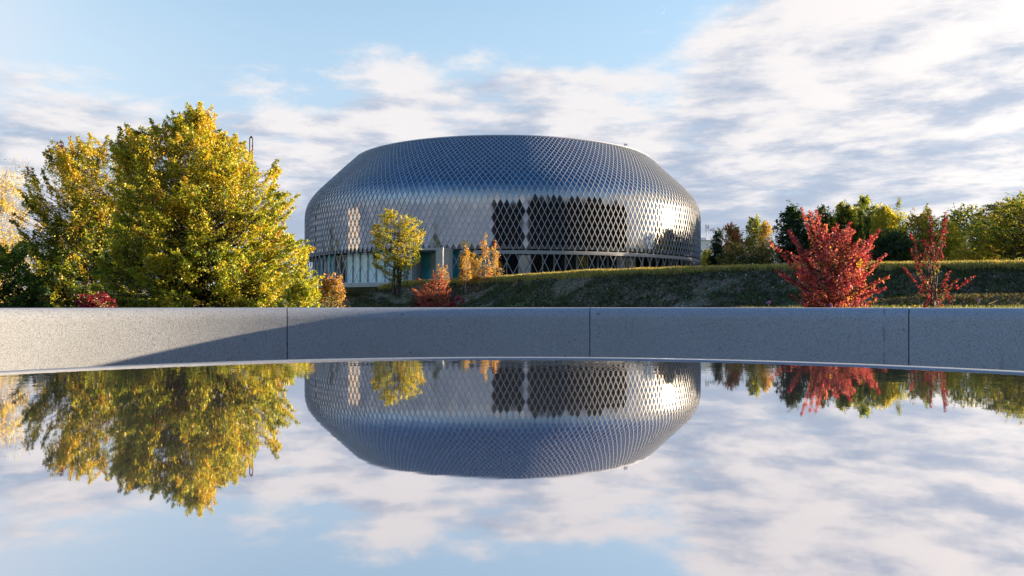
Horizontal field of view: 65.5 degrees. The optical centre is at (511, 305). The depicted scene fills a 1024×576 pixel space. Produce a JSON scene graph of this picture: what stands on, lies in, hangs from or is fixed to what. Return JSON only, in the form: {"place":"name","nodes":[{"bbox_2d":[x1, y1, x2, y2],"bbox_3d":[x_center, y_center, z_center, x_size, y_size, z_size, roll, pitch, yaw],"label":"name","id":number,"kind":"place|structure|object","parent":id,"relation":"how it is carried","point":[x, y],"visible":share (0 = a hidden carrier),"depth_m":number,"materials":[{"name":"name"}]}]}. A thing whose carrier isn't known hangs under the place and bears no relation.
{"place":"outdoors","nodes":[
{"label":"outdoors","id":0,"kind":"place"},
{"bbox_2d":[0,261,1023,307],"bbox_3d":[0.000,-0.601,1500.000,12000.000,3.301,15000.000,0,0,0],"label":"ground","id":1,"kind":"structure","parent":0,"point":[560,285],"depth_m":45.90,"materials":[{"name":"green plant"}]},
{"bbox_2d":[0,157,42,302],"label":"weeping willow","id":2,"kind":"object","parent":1,"relation":"on","point":[5,206],"visible":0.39,"depth_m":43.87,"materials":[{"name":"plant"}]},
{"bbox_2d":[0,239,48,307],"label":"leafy shrub","id":3,"kind":"object","parent":1,"relation":"on","point":[19,298],"visible":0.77,"depth_m":26.86,"materials":[{"name":"green plant"}]},
{"bbox_2d":[8,128,162,307],"bbox_3d":[-19.411,-3.262,36.892,6.912,9.718,5.496,0,0,0],"label":"dark green tree","id":4,"kind":"object","parent":1,"relation":"on","point":[61,261],"visible":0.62,"depth_m":35.65,"materials":[{"name":"green plant"}]},
{"bbox_2d":[72,291,116,307],"bbox_3d":[-12.553,0.187,24.031,1.312,1.228,1.245,0,0,31],"label":"red shrub","id":5,"kind":"object","parent":1,"relation":"on","point":[94,301],"visible":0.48,"depth_m":23.81,"materials":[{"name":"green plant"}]},
{"bbox_2d":[82,101,323,307],"bbox_3d":[-11.124,-3.091,28.998,8.344,8.672,7.426,0,0,0],"label":"golden tree","id":6,"kind":"object","parent":1,"relation":"on","point":[191,203],"visible":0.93,"depth_m":27.69,"materials":[{"name":"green plant"}]},
{"bbox_2d":[249,136,252,198],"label":"rusty mast","id":7,"kind":"object","parent":1,"relation":"on","point":[252,153],"visible":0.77,"depth_m":94.94,"materials":[{"name":"metal"}]},
{"bbox_2d":[277,255,322,307],"bbox_3d":[-7.207,-0.414,27.022,1.756,2.544,1.562,0,0,38],"label":"yellow green shrub","id":8,"kind":"object","parent":1,"relation":"on","point":[299,291],"visible":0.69,"depth_m":26.80,"materials":[{"name":"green plant"}]},
{"bbox_2d":[314,273,345,306],"bbox_3d":[-7.529,-0.141,33.132,1.582,2.481,1.430,0,0,38],"label":"orange shrub","id":9,"kind":"object","parent":1,"relation":"on","point":[327,285],"visible":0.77,"depth_m":32.93,"materials":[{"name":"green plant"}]},
{"bbox_2d":[369,209,425,294],"bbox_3d":[-8.937,-4.159,61.919,4.485,6.740,3.746,0,0,0],"label":"lawn tree","id":10,"kind":"object","parent":1,"relation":"on","point":[405,234],"visible":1,"depth_m":61.66,"materials":[{"name":"green plant"}]},
{"bbox_2d":[410,271,451,306],"bbox_3d":[-4.674,-0.704,46.121,2.453,2.751,1.954,0,0,0],"label":"orange red bush","id":11,"kind":"object","parent":1,"relation":"on","point":[435,297],"visible":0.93,"depth_m":45.88,"materials":[{"name":"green plant"}]},
{"bbox_2d":[409,291,464,306],"bbox_3d":[-4.633,0.149,48.955,3.477,2.100,3.079,0,0,0],"label":"dark red bush","id":12,"kind":"object","parent":1,"relation":"on","point":[451,300],"visible":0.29,"depth_m":49.01,"materials":[{"name":"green plant"}]},
{"bbox_2d":[434,264,449,290],"bbox_3d":[-5.174,-1.435,58.947,1.374,3.285,1.206,0,0,0],"label":"pale shrub","id":13,"kind":"object","parent":1,"relation":"on","point":[440,269],"visible":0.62,"depth_m":58.96,"materials":[{"name":"orange plant"}]},
{"bbox_2d":[456,243,472,291],"bbox_3d":[-3.616,-2.889,61.015,1.458,3.801,1.274,0,0,13],"label":"feathery sapling","id":14,"kind":"object","parent":1,"relation":"on","point":[467,252],"visible":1,"depth_m":60.87,"materials":[{"name":"orange plant"}]},
{"bbox_2d":[454,252,481,285],"bbox_3d":[-3.413,-2.723,62.867,2.147,3.312,2.234,0,0,-28],"label":"yellow shrub","id":15,"kind":"object","parent":1,"relation":"on","point":[473,263],"visible":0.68,"depth_m":62.62,"materials":[{"name":"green plant"}]},
{"bbox_2d":[478,232,492,281],"bbox_3d":[-2.012,-3.538,61.821,1.373,4.284,1.218,0,0,0],"label":"feathery sapling","id":16,"kind":"object","parent":1,"relation":"on","point":[487,270],"visible":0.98,"depth_m":61.69,"materials":[{"name":"orange plant"}]},
{"bbox_2d":[282,135,700,305],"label":"pavilion","id":17,"kind":"structure","parent":1,"relation":"on","point":[532,204],"depth_m":79.47,"materials":[{"name":"metal"}]},
{"bbox_2d":[422,252,435,279],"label":"door","id":18,"kind":"structure","parent":17,"relation":"in","point":[428,258],"depth_m":76.67,"materials":[{"name":"teal glass"}]},
{"bbox_2d":[490,239,502,275],"bbox_3d":[-1.344,-3.251,62.351,1.500,3.785,1.308,0,0,0],"label":"feathery sapling","id":19,"kind":"object","parent":1,"relation":"on","point":[496,262],"visible":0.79,"depth_m":62.30,"materials":[{"name":"orange plant"}]},
{"bbox_2d":[360,269,1023,306],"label":"slope stones","id":20,"kind":"object","parent":1,"relation":"on","point":[651,289],"visible":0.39,"depth_m":46.13,"materials":[{"name":"grey stone"}]},
{"bbox_2d":[377,259,1023,289],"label":"crest grass","id":21,"kind":"structure","parent":1,"relation":"on","point":[965,265],"depth_m":47.82,"materials":[{"name":"green plant"}]},
{"bbox_2d":[694,238,714,265],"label":"white building","id":22,"kind":"structure","parent":1,"relation":"on","point":[704,242],"depth_m":230.00,"materials":[{"name":"paint"}]},
{"bbox_2d":[701,249,712,265],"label":"green bush","id":23,"kind":"object","parent":1,"relation":"on","point":[705,255],"visible":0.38,"depth_m":111.30,"materials":[{"name":"green plant"}]},
{"bbox_2d":[706,227,724,265],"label":"spruce","id":24,"kind":"object","parent":1,"relation":"on","point":[717,244],"visible":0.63,"depth_m":97.71,"materials":[{"name":"green plant"}]},
{"bbox_2d":[722,221,748,264],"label":"orange tree","id":25,"kind":"object","parent":1,"relation":"on","point":[731,234],"visible":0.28,"depth_m":92.13,"materials":[{"name":"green plant"}]},
{"bbox_2d":[714,241,783,265],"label":"olive hedge","id":26,"kind":"object","parent":1,"relation":"on","point":[761,255],"visible":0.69,"depth_m":80.59,"materials":[{"name":"green plant"}]},
{"bbox_2d":[743,213,771,261],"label":"olive tree","id":27,"kind":"object","parent":1,"relation":"on","point":[755,227],"visible":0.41,"depth_m":100.28,"materials":[{"name":"green plant"}]},
{"bbox_2d":[757,220,780,262],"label":"birch","id":28,"kind":"object","parent":1,"relation":"on","point":[765,231],"visible":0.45,"depth_m":84.15,"materials":[{"name":"yellow plant"}]},
{"bbox_2d":[767,199,813,263],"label":"evergreen","id":29,"kind":"object","parent":1,"relation":"on","point":[793,221],"visible":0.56,"depth_m":94.47,"materials":[{"name":"green plant"}]},
{"bbox_2d":[801,213,814,257],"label":"rounded tree","id":30,"kind":"object","parent":1,"relation":"on","point":[808,215],"visible":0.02,"depth_m":109.20,"materials":[{"name":"green plant"}]},
{"bbox_2d":[804,204,833,262],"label":"evergreen","id":31,"kind":"object","parent":1,"relation":"on","point":[823,219],"visible":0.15,"depth_m":98.84,"materials":[{"name":"green plant"}]},
{"bbox_2d":[769,207,889,307],"bbox_3d":[7.494,-0.671,18.840,2.437,3.366,1.833,0,0,-28],"label":"red maple shrub","id":32,"kind":"object","parent":1,"relation":"on","point":[832,283],"visible":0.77,"depth_m":18.80,"materials":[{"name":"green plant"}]},
{"bbox_2d":[823,200,865,262],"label":"mixed tree","id":33,"kind":"object","parent":1,"relation":"on","point":[843,217],"visible":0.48,"depth_m":94.46,"materials":[{"name":"green plant"}]},
{"bbox_2d":[852,194,878,245],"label":"tall green tree","id":34,"kind":"object","parent":1,"relation":"on","point":[865,209],"visible":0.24,"depth_m":100.03,"materials":[{"name":"green plant"}]},
{"bbox_2d":[734,291,1023,307],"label":"ridge grass","id":35,"kind":"structure","parent":1,"relation":"on","point":[966,297],"depth_m":30.40,"materials":[{"name":"green plant"}]},
{"bbox_2d":[868,201,907,251],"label":"yellow tree","id":36,"kind":"object","parent":1,"relation":"on","point":[884,216],"visible":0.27,"depth_m":89.33,"materials":[{"name":"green plant"}]},
{"bbox_2d":[859,225,919,261],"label":"evergreen","id":37,"kind":"object","parent":1,"relation":"on","point":[894,251],"visible":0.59,"depth_m":80.61,"materials":[{"name":"green plant"}]},
{"bbox_2d":[894,197,907,233],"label":"poplar","id":38,"kind":"object","parent":1,"relation":"on","point":[898,202],"visible":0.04,"depth_m":103.32,"materials":[{"name":"green plant"}]},
{"bbox_2d":[892,207,915,236],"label":"yellow green tree","id":39,"kind":"object","parent":1,"relation":"on","point":[901,213],"visible":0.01,"depth_m":108.53,"materials":[{"name":"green plant"}]},
{"bbox_2d":[789,304,1023,307],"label":"meadow grass","id":40,"kind":"structure","parent":1,"relation":"on","point":[965,306],"depth_m":23.39,"materials":[{"name":"green plant"}]},
{"bbox_2d":[904,208,940,261],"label":"gold tree","id":41,"kind":"object","parent":1,"relation":"on","point":[919,229],"visible":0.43,"depth_m":91.68,"materials":[{"name":"green plant"}]},
{"bbox_2d":[917,203,934,258],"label":"poplar","id":42,"kind":"object","parent":1,"relation":"on","point":[927,210],"visible":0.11,"depth_m":103.23,"materials":[{"name":"green plant"}]},
{"bbox_2d":[904,212,975,307],"bbox_3d":[9.091,-0.655,17.016,1.287,2.715,0.757,0,0,-11],"label":"young red tree","id":43,"kind":"object","parent":1,"relation":"on","point":[931,301],"visible":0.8,"depth_m":16.99,"materials":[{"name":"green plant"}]},
{"bbox_2d":[937,216,965,241],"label":"green tree","id":44,"kind":"object","parent":1,"relation":"on","point":[950,220],"visible":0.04,"depth_m":111.23,"materials":[{"name":"green plant"}]},
{"bbox_2d":[935,221,968,261],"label":"tree","id":45,"kind":"object","parent":1,"relation":"on","point":[954,240],"visible":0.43,"depth_m":89.11,"materials":[{"name":"green plant"}]},
{"bbox_2d":[948,242,1005,261],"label":"amber bush","id":46,"kind":"object","parent":1,"relation":"on","point":[963,251],"visible":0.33,"depth_m":79.11,"materials":[{"name":"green plant"}]},
{"bbox_2d":[938,193,1023,261],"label":"eastern wood","id":47,"kind":"object","parent":1,"relation":"on","point":[958,214],"visible":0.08,"depth_m":132.33,"materials":[{"name":"green plant"}]},
{"bbox_2d":[962,190,1023,260],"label":"spreading tree","id":48,"kind":"object","parent":1,"relation":"on","point":[1010,247],"visible":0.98,"depth_m":51.71,"materials":[{"name":"green plant"}]},
{"bbox_2d":[0,0,1023,294],"label":"sky","id":49,"kind":"structure","parent":0,"point":[752,107],"materials":[{"name":"blue"}]},
{"label":"paving","id":50,"kind":"structure","parent":0,"visible":0},
{"bbox_2d":[0,307,1023,370],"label":"ring wall","id":51,"kind":"structure","parent":50,"relation":"on","point":[50,338],"depth_m":5.29,"materials":[{"name":"concrete"}]},
{"bbox_2d":[0,357,1023,373],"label":"fountain","id":52,"kind":"object","parent":50,"relation":"on","point":[449,358],"visible":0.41,"depth_m":2.04,"materials":[{"name":"concrete"}]},
{"bbox_2d":[0,359,1023,575],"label":"water","id":53,"kind":"structure","parent":52,"relation":"in","point":[511,467],"depth_m":0.72,"materials":[{"name":"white liquid"}]}
]}

